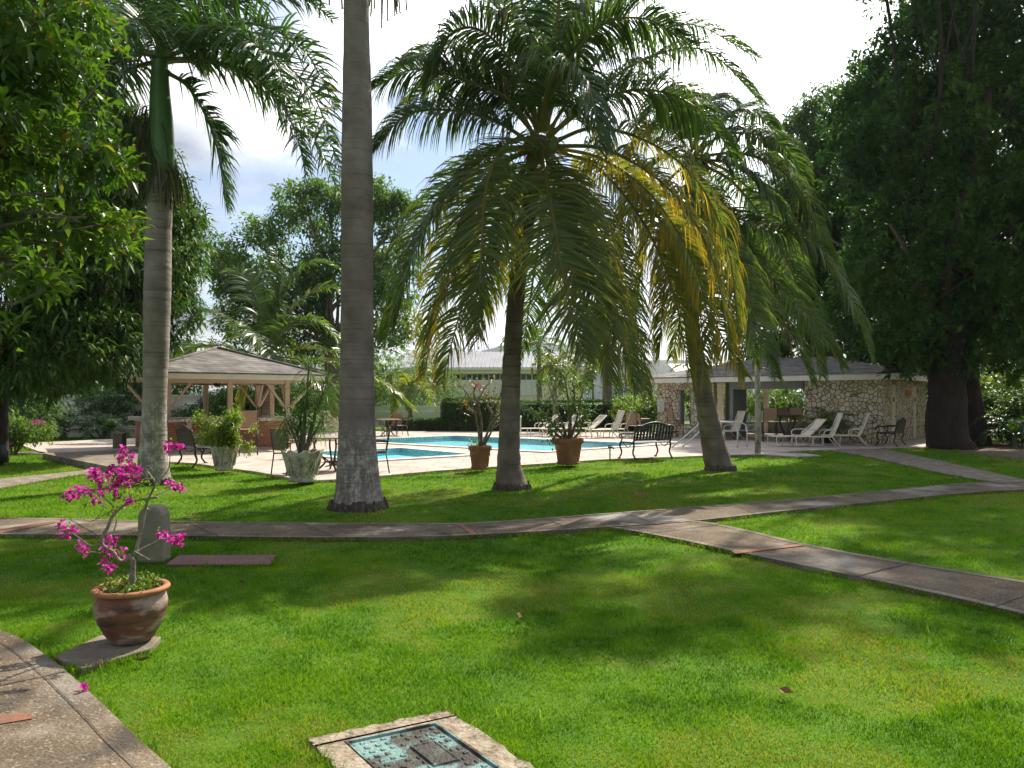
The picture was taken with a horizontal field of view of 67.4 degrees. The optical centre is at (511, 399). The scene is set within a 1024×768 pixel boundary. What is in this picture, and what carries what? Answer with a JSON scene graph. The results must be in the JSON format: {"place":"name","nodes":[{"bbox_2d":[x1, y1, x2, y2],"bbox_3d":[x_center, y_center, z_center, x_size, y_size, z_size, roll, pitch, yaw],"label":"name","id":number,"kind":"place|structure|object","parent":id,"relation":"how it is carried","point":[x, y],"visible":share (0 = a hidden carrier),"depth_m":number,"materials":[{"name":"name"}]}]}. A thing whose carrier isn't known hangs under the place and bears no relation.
{"place":"outdoors","nodes":[
{"label":"outdoors","id":0,"kind":"place"},
{"bbox_2d":[0,469,104,488],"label":"side path","id":1,"kind":"structure","parent":0,"point":[11,481],"depth_m":15.36,"materials":[{"name":"concrete"}]},
{"bbox_2d":[0,630,170,767],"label":"path","id":2,"kind":"structure","parent":0,"point":[57,730],"depth_m":3.68,"materials":[{"name":"beige concrete"}]},
{"bbox_2d":[0,521,803,723],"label":"path inlay","id":3,"kind":"object","parent":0,"point":[9,717],"visible":1,"depth_m":8.02,"materials":[{"name":"stone"}]},
{"bbox_2d":[399,351,583,405],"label":"yellow house","id":4,"kind":"structure","parent":0,"point":[483,365],"depth_m":74.81,"materials":[{"name":"metal"}]},
{"bbox_2d":[461,374,471,395],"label":"window","id":5,"kind":"structure","parent":4,"relation":"in","point":[467,377],"depth_m":74.93,"materials":[{"name":"white paint"}]},
{"bbox_2d":[472,374,482,395],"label":"window","id":6,"kind":"structure","parent":4,"relation":"in","point":[479,377],"depth_m":74.86,"materials":[{"name":"white paint"}]},
{"bbox_2d":[483,374,493,395],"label":"window","id":7,"kind":"structure","parent":4,"relation":"in","point":[485,376],"depth_m":74.79,"materials":[{"name":"white paint"}]},
{"bbox_2d":[521,374,531,395],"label":"window","id":8,"kind":"structure","parent":4,"relation":"in","point":[526,381],"depth_m":74.53,"materials":[{"name":"white paint"}]},
{"bbox_2d":[63,342,927,400],"bbox_3d":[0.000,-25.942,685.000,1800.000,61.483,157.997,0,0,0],"label":"hills","id":9,"kind":"structure","parent":0,"point":[661,367],"depth_m":689.38,"materials":[{"name":"green plant"}]},
{"bbox_2d":[389,437,627,450],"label":"pool water","id":10,"kind":"structure","parent":0,"point":[524,444],"depth_m":27.72,"materials":[{"name":"blue liquid"}]},
{"bbox_2d":[0,402,1023,767],"bbox_3d":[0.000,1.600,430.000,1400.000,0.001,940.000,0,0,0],"label":"lawn","id":11,"kind":"structure","parent":0,"point":[534,692],"depth_m":5.47,"materials":[{"name":"green plant"}]},
{"bbox_2d":[9,413,59,453],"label":"bougainvillea bush","id":12,"kind":"object","parent":11,"relation":"on","point":[21,432],"visible":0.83,"depth_m":22.55,"materials":[{"name":"green plant"}]},
{"bbox_2d":[8,380,77,434],"bbox_3d":[-18.777,0.324,29.116,4.472,2.583,3.750,0,0,41],"label":"garden shrub","id":13,"kind":"object","parent":11,"relation":"on","point":[32,410],"visible":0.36,"depth_m":29.09,"materials":[{"name":"green plant"}]},
{"bbox_2d":[39,410,94,439],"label":"garden fern","id":14,"kind":"object","parent":11,"relation":"on","point":[61,423],"visible":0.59,"depth_m":31.37,"materials":[{"name":"green plant"}]},
{"bbox_2d":[0,305,138,394],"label":"background tree","id":15,"kind":"object","parent":11,"relation":"on","point":[68,392],"visible":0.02,"depth_m":47.46,"materials":[{"name":"green plant"}]},
{"bbox_2d":[0,0,154,351],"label":"almond tree","id":16,"kind":"object","parent":11,"relation":"on","point":[35,38],"visible":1,"depth_m":7.91,"materials":[{"name":"green plant"}]},
{"bbox_2d":[42,449,137,471],"bbox_3d":[-10.354,1.535,19.208,2.390,0.170,6.478,0,0,-31],"label":"raised step","id":17,"kind":"object","parent":11,"relation":"on","point":[102,460],"visible":0.5,"depth_m":19.37,"materials":[{"name":"concrete"}]},
{"bbox_2d":[65,387,141,436],"bbox_3d":[-17.169,0.540,33.532,4.219,2.296,3.545,0,0,-40],"label":"garden shrub","id":18,"kind":"object","parent":11,"relation":"on","point":[103,401],"visible":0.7,"depth_m":32.57,"materials":[{"name":"green plant"}]},
{"bbox_2d":[77,413,134,439],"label":"garden fern","id":19,"kind":"object","parent":11,"relation":"on","point":[113,422],"visible":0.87,"depth_m":30.91,"materials":[{"name":"green plant"}]},
{"bbox_2d":[54,635,160,674],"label":"stepping slab","id":20,"kind":"structure","parent":11,"relation":"on","point":[97,648],"depth_m":4.75,"materials":[{"name":"concrete"}]},
{"bbox_2d":[55,438,186,645],"bbox_3d":[-2.541,0.900,4.973,0.898,1.310,0.466,0,0,0],"label":"bougainvillea pot","id":21,"kind":"object","parent":20,"relation":"on","point":[130,608],"visible":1,"depth_m":4.91,"materials":[{"name":"ceramic"}]},
{"bbox_2d":[0,82,225,462],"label":"mango tree","id":22,"kind":"object","parent":11,"relation":"on","point":[102,323],"visible":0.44,"depth_m":19.05,"materials":[{"name":"green plant"}]},
{"bbox_2d":[108,382,172,422],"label":"garden shrub","id":23,"kind":"object","parent":11,"relation":"on","point":[137,385],"visible":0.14,"depth_m":33.43,"materials":[{"name":"green plant"}]},
{"bbox_2d":[33,395,250,436],"bbox_3d":[-16.216,0.685,33.577,9.600,1.830,0.302,0,0,-12],"label":"hedge","id":24,"kind":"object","parent":11,"relation":"on","point":[187,399],"depth_m":33.23,"materials":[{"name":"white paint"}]},
{"bbox_2d":[137,504,170,562],"bbox_3d":[-3.535,1.320,7.589,0.269,0.560,0.200,0,0,0],"label":"bollard","id":25,"kind":"object","parent":11,"relation":"on","point":[157,516],"visible":0.88,"depth_m":7.49,"materials":[{"name":"concrete"}]},
{"bbox_2d":[128,323,225,394],"bbox_3d":[-16.756,-1.112,37.925,5.318,5.445,4.962,0,0,42],"label":"tree","id":26,"kind":"object","parent":11,"relation":"on","point":[176,389],"visible":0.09,"depth_m":38.04,"materials":[{"name":"green plant"}]},
{"bbox_2d":[48,0,342,486],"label":"royal palm","id":27,"kind":"object","parent":11,"relation":"on","point":[166,28],"visible":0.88,"depth_m":14.34,"materials":[{"name":"green plant"}]},
{"bbox_2d":[171,397,251,416],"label":"garden shrub","id":28,"kind":"object","parent":11,"relation":"on","point":[186,414],"visible":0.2,"depth_m":32.64,"materials":[{"name":"green plant"}]},
{"bbox_2d":[165,555,276,566],"bbox_3d":[-2.854,1.587,7.576,1.065,0.037,0.454,0,0,0],"label":"access plate","id":29,"kind":"object","parent":11,"relation":"on","point":[186,560],"visible":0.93,"depth_m":7.53,"materials":[{"name":"grey concrete"}]},
{"bbox_2d":[187,403,262,470],"bbox_3d":[-6.255,0.804,16.787,1.557,1.473,1.205,0,0,-23],"label":"stone urn","id":30,"kind":"object","parent":11,"relation":"on","point":[224,437],"visible":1,"depth_m":16.60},
{"bbox_2d":[189,385,292,415],"bbox_3d":[-12.016,0.323,33.850,4.252,2.587,4.957,0,0,0],"label":"garden shrub","id":31,"kind":"object","parent":11,"relation":"on","point":[221,395],"visible":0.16,"depth_m":32.88,"materials":[{"name":"green plant"}]},
{"bbox_2d":[234,380,339,429],"bbox_3d":[-9.806,0.220,34.946,6.093,2.796,5.058,0,0,0],"label":"garden shrub","id":32,"kind":"object","parent":11,"relation":"on","point":[292,393],"visible":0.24,"depth_m":34.70,"materials":[{"name":"green plant"}]},
{"bbox_2d":[169,248,417,419],"bbox_3d":[-9.180,-2.238,30.480,10.652,7.694,6.053,0,0,0],"label":"young coconut palm","id":33,"kind":"object","parent":11,"relation":"on","point":[270,327],"visible":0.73,"depth_m":30.91,"materials":[{"name":"green plant"}]},
{"bbox_2d":[198,172,431,428],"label":"rain tree","id":34,"kind":"object","parent":11,"relation":"on","point":[392,202],"visible":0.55,"depth_m":41.00,"materials":[{"name":"green plant"}]},
{"bbox_2d":[317,342,403,405],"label":"garden shrub","id":35,"kind":"object","parent":11,"relation":"on","point":[384,367],"visible":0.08,"depth_m":46.49,"materials":[{"name":"green plant"}]},
{"bbox_2d":[318,0,406,512],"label":"royal palm","id":36,"kind":"object","parent":11,"relation":"on","point":[358,488],"visible":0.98,"depth_m":11.10,"materials":[{"name":"grey plant"}]},
{"bbox_2d":[321,406,441,425],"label":"clipped hedge","id":37,"kind":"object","parent":11,"relation":"on","point":[381,412],"depth_m":47.00,"materials":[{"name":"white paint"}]},
{"bbox_2d":[379,368,440,417],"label":"garden palm","id":38,"kind":"object","parent":11,"relation":"on","point":[405,378],"visible":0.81,"depth_m":41.60,"materials":[{"name":"green plant"}]},
{"bbox_2d":[386,417,441,430],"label":"hedge","id":39,"kind":"object","parent":11,"relation":"on","point":[423,424],"visible":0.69,"depth_m":38.26,"materials":[{"name":"green plant"}]},
{"bbox_2d":[307,710,533,767],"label":"utility cover","id":40,"kind":"object","parent":11,"relation":"on","point":[443,739],"visible":1,"depth_m":3.50,"materials":[{"name":"concrete"}]},
{"bbox_2d":[376,349,475,405],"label":"garden shrub","id":41,"kind":"object","parent":11,"relation":"on","point":[438,399],"visible":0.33,"depth_m":55.22,"materials":[{"name":"green plant"}]},
{"bbox_2d":[374,342,530,378],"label":"background tree","id":42,"kind":"object","parent":11,"relation":"on","point":[391,353],"visible":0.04,"depth_m":121.29,"materials":[{"name":"green plant"}]},
{"bbox_2d":[24,431,927,483],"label":"pool deck","id":43,"kind":"structure","parent":11,"relation":"on","point":[261,462],"depth_m":22.97,"materials":[{"name":"beige concrete"}]},
{"bbox_2d":[110,433,128,447],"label":"stone pillar","id":44,"kind":"structure","parent":43,"relation":"on","point":[119,438],"depth_m":24.46,"materials":[{"name":"stone"}]},
{"bbox_2d":[175,424,210,467],"bbox_3d":[-7.371,1.052,18.052,0.767,0.979,1.312,0,0,-38],"label":"iron bench","id":45,"kind":"object","parent":43,"relation":"on","point":[185,436],"visible":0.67,"depth_m":17.83,"materials":[{"name":"black metal"}]},
{"bbox_2d":[118,346,326,447],"bbox_3d":[-9.750,-0.104,25.400,5.584,3.359,5.584,0,0,-33],"label":"bar hut","id":46,"kind":"object","parent":43,"relation":"on","point":[229,368],"visible":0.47,"depth_m":24.03,"materials":[{"name":"brown wood"}]},
{"bbox_2d":[128,416,296,451],"bbox_3d":[-9.856,1.075,25.081,4.375,1.060,4.240,0,0,-33],"label":"bar counter","id":47,"kind":"object","parent":46,"relation":"attached to","point":[264,441],"visible":0.3,"depth_m":23.91,"materials":[{"name":"red brick"}]},
{"bbox_2d":[239,411,257,455],"bbox_3d":[-7.369,0.919,21.465,0.508,1.244,0.558,0,0,-20],"label":"bar stool","id":48,"kind":"object","parent":43,"relation":"on","point":[250,417],"visible":0.74,"depth_m":21.26,"materials":[{"name":"brown metal"}]},
{"bbox_2d":[270,428,294,475],"bbox_3d":[-4.634,1.060,15.911,0.514,0.964,0.558,0,0,35],"label":"patio chair","id":49,"kind":"object","parent":43,"relation":"on","point":[275,444],"visible":0.44,"depth_m":15.77,"materials":[{"name":"brown metal"}]},
{"bbox_2d":[263,351,339,482],"bbox_3d":[-3.872,0.279,14.570,1.734,2.522,1.215,0,0,-23],"label":"stone urn","id":50,"kind":"object","parent":43,"relation":"on","point":[302,461],"visible":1,"depth_m":14.51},
{"bbox_2d":[313,435,337,471],"bbox_3d":[-3.920,1.173,16.800,1.100,0.746,1.100,0,0,0],"label":"patio table","id":51,"kind":"object","parent":43,"relation":"on","point":[332,462],"visible":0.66,"depth_m":16.67,"materials":[{"name":"metal"}]},
{"bbox_2d":[323,447,469,461],"bbox_3d":[-3.550,1.585,21.775,3.927,0.160,4.323,0,0,-41],"label":"pool coping","id":52,"kind":"object","parent":43,"relation":"on","point":[465,454],"visible":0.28,"depth_m":20.69,"materials":[{"name":"beige stone"}]},
{"bbox_2d":[377,452,433,458],"bbox_3d":[-3.550,1.680,21.775,3.227,0.080,3.622,0,0,-41],"label":"pool basin","id":53,"kind":"object","parent":43,"relation":"in","point":[405,455],"visible":0.15,"depth_m":23.49,"materials":[{"name":"liquid"}]},
{"bbox_2d":[323,448,463,455],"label":"waterline tiles","id":54,"kind":"object","parent":53,"relation":"attached to","point":[404,450],"visible":0.25,"depth_m":23.23,"materials":[{"name":"blue tile"}]},
{"bbox_2d":[439,396,500,431],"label":"clipped hedge","id":55,"kind":"object","parent":43,"relation":"on","point":[453,417],"visible":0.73,"depth_m":37.84,"materials":[{"name":"green plant"}]},
{"bbox_2d":[450,373,501,469],"bbox_3d":[-0.653,0.471,17.144,1.494,2.139,0.955,0,0,0],"label":"potted plant","id":56,"kind":"object","parent":43,"relation":"on","point":[479,453],"visible":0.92,"depth_m":17.08,"materials":[{"name":"green plant"}]},
{"bbox_2d":[529,359,601,464],"bbox_3d":[1.338,0.277,18.433,1.906,2.526,1.016,0,0,-13],"label":"potted plant","id":57,"kind":"object","parent":43,"relation":"on","point":[568,446],"visible":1,"depth_m":18.32,"materials":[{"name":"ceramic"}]},
{"bbox_2d":[585,410,624,437],"bbox_3d":[3.784,0.988,31.251,1.490,1.129,0.733,0,0,-15],"label":"sun lounger","id":58,"kind":"object","parent":43,"relation":"on","point":[618,420],"visible":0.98,"depth_m":31.32,"materials":[{"name":"beige metal"}]},
{"bbox_2d":[618,421,673,459],"bbox_3d":[3.568,1.052,20.433,1.312,0.979,0.767,0,0,-31],"label":"iron bench","id":59,"kind":"object","parent":43,"relation":"on","point":[661,440],"visible":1,"depth_m":20.20,"materials":[{"name":"black metal"}]},
{"bbox_2d":[666,407,683,437],"bbox_3d":[6.633,0.919,31.314,0.558,1.244,0.508,0,0,-20],"label":"bar stool","id":60,"kind":"object","parent":43,"relation":"on","point":[669,412],"visible":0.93,"depth_m":31.17,"materials":[{"name":"brown metal"}]},
{"bbox_2d":[672,421,747,447],"bbox_3d":[6.468,1.124,25.229,2.631,0.858,0.648,0,0,-2],"label":"pool handrail","id":61,"kind":"object","parent":43,"relation":"on","point":[732,422],"visible":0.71,"depth_m":25.16,"materials":[{"name":"silver metal"}]},
{"bbox_2d":[722,411,745,439],"bbox_3d":[8.228,0.988,29.759,1.490,1.129,0.733,0,0,-10],"label":"sun lounger","id":62,"kind":"object","parent":43,"relation":"on","point":[740,415],"visible":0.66,"depth_m":29.83,"materials":[{"name":"beige metal"}]},
{"bbox_2d":[762,408,777,441],"bbox_3d":[9.541,0.919,28.407,0.508,1.244,0.558,0,0,15],"label":"bar stool","id":63,"kind":"object","parent":43,"relation":"on","point":[770,414],"visible":0.94,"depth_m":28.20,"materials":[{"name":"brown metal"}]},
{"bbox_2d":[650,356,927,443],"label":"stone pavilion","id":64,"kind":"structure","parent":43,"relation":"on","point":[859,391],"depth_m":29.13,"materials":[{"name":"stone"}]},
{"bbox_2d":[892,380,896,441],"bbox_3d":[13.862,0.431,28.059,0.250,2.339,0.590,0,0,40],"label":"door","id":65,"kind":"structure","parent":64,"relation":"in","point":[894,416],"depth_m":27.99,"materials":[{"name":"wood"}]},
{"bbox_2d":[914,381,916,438],"bbox_3d":[15.918,0.431,30.510,0.250,2.339,0.590,0,0,40],"label":"door","id":66,"kind":"structure","parent":64,"relation":"in","point":[915,382],"depth_m":30.54,"materials":[{"name":"wood"}]},
{"bbox_2d":[767,419,826,446],"bbox_3d":[9.506,1.093,25.650,1.793,0.917,0.732,0,0,-8],"label":"sun lounger","id":67,"kind":"object","parent":43,"relation":"on","point":[816,424],"visible":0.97,"depth_m":25.73,"materials":[{"name":"beige metal"}]},
{"bbox_2d":[789,408,804,440],"bbox_3d":[10.719,0.919,28.853,0.508,1.244,0.558,0,0,30],"label":"bar stool","id":68,"kind":"object","parent":43,"relation":"on","point":[795,411],"visible":0.73,"depth_m":28.67,"materials":[{"name":"brown wood"}]},
{"bbox_2d":[792,413,842,446],"bbox_3d":[10.070,0.988,25.362,1.490,1.129,0.733,0,0,10],"label":"sun lounger","id":69,"kind":"object","parent":43,"relation":"on","point":[833,430],"visible":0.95,"depth_m":25.18,"materials":[{"name":"beige metal"}]},
{"bbox_2d":[795,407,864,442],"bbox_3d":[11.219,0.898,27.759,2.482,1.283,2.668,0,0,0],"label":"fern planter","id":70,"kind":"object","parent":43,"relation":"on","point":[828,422],"visible":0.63,"depth_m":27.34,"materials":[{"name":"green plant"}]},
{"bbox_2d":[821,412,869,445],"bbox_3d":[11.324,0.988,26.112,1.490,1.129,0.733,0,0,18],"label":"sun lounger","id":71,"kind":"object","parent":43,"relation":"on","point":[861,428],"visible":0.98,"depth_m":25.98,"materials":[{"name":"beige metal"}]},
{"bbox_2d":[874,417,906,445],"bbox_3d":[12.932,1.052,26.195,0.767,0.979,1.312,0,0,38],"label":"iron bench","id":72,"kind":"object","parent":43,"relation":"on","point":[899,426],"visible":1,"depth_m":25.89,"materials":[{"name":"black metal"}]},
{"bbox_2d":[519,402,543,431],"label":"garden shrub","id":73,"kind":"object","parent":11,"relation":"on","point":[527,414],"visible":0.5,"depth_m":38.31,"materials":[{"name":"green plant"}]},
{"bbox_2d":[500,322,570,403],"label":"fan palm","id":74,"kind":"object","parent":11,"relation":"on","point":[536,351],"visible":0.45,"depth_m":57.82,"materials":[{"name":"green plant"}]},
{"bbox_2d":[530,350,579,431],"bbox_3d":[2.079,-0.397,36.984,2.475,4.107,2.705,0,0,0],"label":"bushy palm","id":75,"kind":"object","parent":11,"relation":"on","point":[553,365],"visible":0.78,"depth_m":36.82,"materials":[{"name":"green plant"}]},
{"bbox_2d":[371,0,771,491],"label":"coconut palm","id":76,"kind":"object","parent":11,"relation":"on","point":[545,70],"visible":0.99,"depth_m":13.14,"materials":[{"name":"green plant"}]},
{"bbox_2d":[520,399,644,430],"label":"clipped hedge","id":77,"kind":"object","parent":11,"relation":"on","point":[536,405],"visible":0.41,"depth_m":40.22,"materials":[{"name":"green plant"}]},
{"bbox_2d":[564,353,623,399],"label":"slim palm","id":78,"kind":"object","parent":11,"relation":"on","point":[591,373],"visible":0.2,"depth_m":61.15,"materials":[{"name":"green plant"}]},
{"bbox_2d":[560,297,653,403],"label":"tan trunk palm","id":79,"kind":"object","parent":11,"relation":"on","point":[609,396],"visible":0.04,"depth_m":43.78,"materials":[{"name":"green plant"}]},
{"bbox_2d":[598,370,656,400],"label":"garden shrub","id":80,"kind":"object","parent":11,"relation":"on","point":[623,382],"visible":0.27,"depth_m":57.35,"materials":[{"name":"green plant"}]},
{"bbox_2d":[607,389,689,430],"bbox_3d":[6.848,0.430,38.710,4.346,2.455,3.342,0,0,0],"label":"garden shrub","id":81,"kind":"object","parent":11,"relation":"on","point":[649,409],"visible":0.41,"depth_m":38.12,"materials":[{"name":"green plant"}]},
{"bbox_2d":[609,83,875,471],"bbox_3d":[4.937,-2.809,17.969,5.899,9.091,4.526,0,0,0],"label":"coconut palm","id":82,"kind":"object","parent":11,"relation":"on","point":[715,451],"visible":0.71,"depth_m":17.28,"materials":[{"name":"green plant"}]},
{"bbox_2d":[717,386,797,420],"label":"garden shrub","id":83,"kind":"object","parent":11,"relation":"on","point":[750,404],"visible":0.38,"depth_m":40.50,"materials":[{"name":"green plant"}]},
{"bbox_2d":[755,366,766,452],"bbox_3d":[7.217,0.305,22.184,0.405,2.572,0.165,0,0,7],"label":"shower post","id":84,"kind":"object","parent":11,"relation":"on","point":[757,416],"visible":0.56,"depth_m":22.13,"materials":[{"name":"metal"}]},
{"bbox_2d":[751,389,804,421],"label":"garden shrub","id":85,"kind":"object","parent":11,"relation":"on","point":[799,404],"visible":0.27,"depth_m":41.44,"materials":[{"name":"green plant"}]},
{"bbox_2d":[725,74,931,368],"bbox_3d":[15.049,-6.494,35.794,10.306,16.408,7.725,0,0,23],"label":"mango tree","id":86,"kind":"object","parent":11,"relation":"on","point":[801,123],"visible":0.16,"depth_m":34.48,"materials":[{"name":"green plant"}]},
{"bbox_2d":[935,441,1023,459],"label":"soil bed","id":87,"kind":"object","parent":11,"relation":"on","point":[999,448],"visible":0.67,"depth_m":23.74,"materials":[{"name":"brown soil"}]},
{"bbox_2d":[809,0,1023,449],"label":"ficus tree","id":88,"kind":"object","parent":87,"relation":"on","point":[966,94],"visible":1,"depth_m":23.72,"materials":[{"name":"green plant"}]},
{"bbox_2d":[881,357,929,373],"bbox_3d":[12.665,-1.248,24.848,2.009,0.823,0.440,0,0,-16],"label":"fallen limb","id":89,"kind":"object","parent":88,"relation":"attached to","point":[897,370],"visible":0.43,"depth_m":24.62,"materials":[{"name":"plant"}]},
{"bbox_2d":[882,136,1023,446],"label":"second ficus tree","id":90,"kind":"object","parent":87,"relation":"on","point":[976,408],"visible":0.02,"depth_m":26.27,"materials":[{"name":"green plant"}]},
{"bbox_2d":[970,415,1023,447],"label":"garden fern","id":91,"kind":"object","parent":87,"relation":"on","point":[1018,427],"visible":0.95,"depth_m":25.43,"materials":[{"name":"green plant"}]},
{"bbox_2d":[981,385,1016,439],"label":"garden shrub","id":92,"kind":"object","parent":87,"relation":"on","point":[987,401],"visible":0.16,"depth_m":27.82,"materials":[{"name":"green plant"}]},
{"bbox_2d":[982,378,1023,445],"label":"garden shrub","id":93,"kind":"object","parent":87,"relation":"on","point":[1014,399],"visible":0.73,"depth_m":26.61,"materials":[{"name":"green plant"}]},
{"bbox_2d":[979,358,1023,438],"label":"garden shrub","id":94,"kind":"object","parent":11,"relation":"on","point":[989,383],"visible":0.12,"depth_m":30.27,"materials":[{"name":"green plant"}]},
{"bbox_2d":[0,481,1023,541],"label":"garden path","id":95,"kind":"structure","parent":0,"point":[252,529],"depth_m":9.59,"materials":[{"name":"grey concrete"}]},
{"bbox_2d":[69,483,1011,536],"bbox_3d":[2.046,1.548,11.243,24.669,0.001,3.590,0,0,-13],"label":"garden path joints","id":96,"kind":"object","parent":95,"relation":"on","point":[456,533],"visible":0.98,"depth_m":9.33,"materials":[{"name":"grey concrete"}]},
{"bbox_2d":[0,0,1023,392],"label":"sky","id":97,"kind":"structure","parent":0,"point":[801,42],"materials":[{"name":"white"}]},
{"bbox_2d":[668,363,778,419],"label":"white building","id":98,"kind":"structure","parent":0,"point":[678,368],"depth_m":63.32,"materials":[{"name":"paint"}]},
{"bbox_2d":[608,521,1023,617],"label":"branch path","id":99,"kind":"structure","parent":0,"point":[992,590],"depth_m":7.23,"materials":[{"name":"grey concrete"}]},
{"bbox_2d":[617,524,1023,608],"bbox_3d":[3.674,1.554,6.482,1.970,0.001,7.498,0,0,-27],"label":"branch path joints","id":100,"kind":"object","parent":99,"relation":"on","point":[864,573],"visible":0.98,"depth_m":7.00,"materials":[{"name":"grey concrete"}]},
{"bbox_2d":[828,449,1023,481],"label":"path","id":101,"kind":"structure","parent":0,"point":[934,465],"depth_m":18.69,"materials":[{"name":"concrete"}]},
{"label":"pool basin","id":102,"kind":"structure","parent":0,"visible":0},
{"bbox_2d":[331,435,668,452],"bbox_3d":[-0.699,1.585,27.648,10.934,0.160,6.041,0,0,40],"label":"pool coping","id":103,"kind":"object","parent":102,"relation":"on","point":[598,448],"visible":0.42,"depth_m":25.40,"materials":[{"name":"beige stone"}]},
{"bbox_2d":[376,436,643,444],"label":"waterline tiles","id":104,"kind":"object","parent":102,"relation":"attached to","point":[498,438],"visible":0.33,"depth_m":30.28,"materials":[{"name":"blue tile"}]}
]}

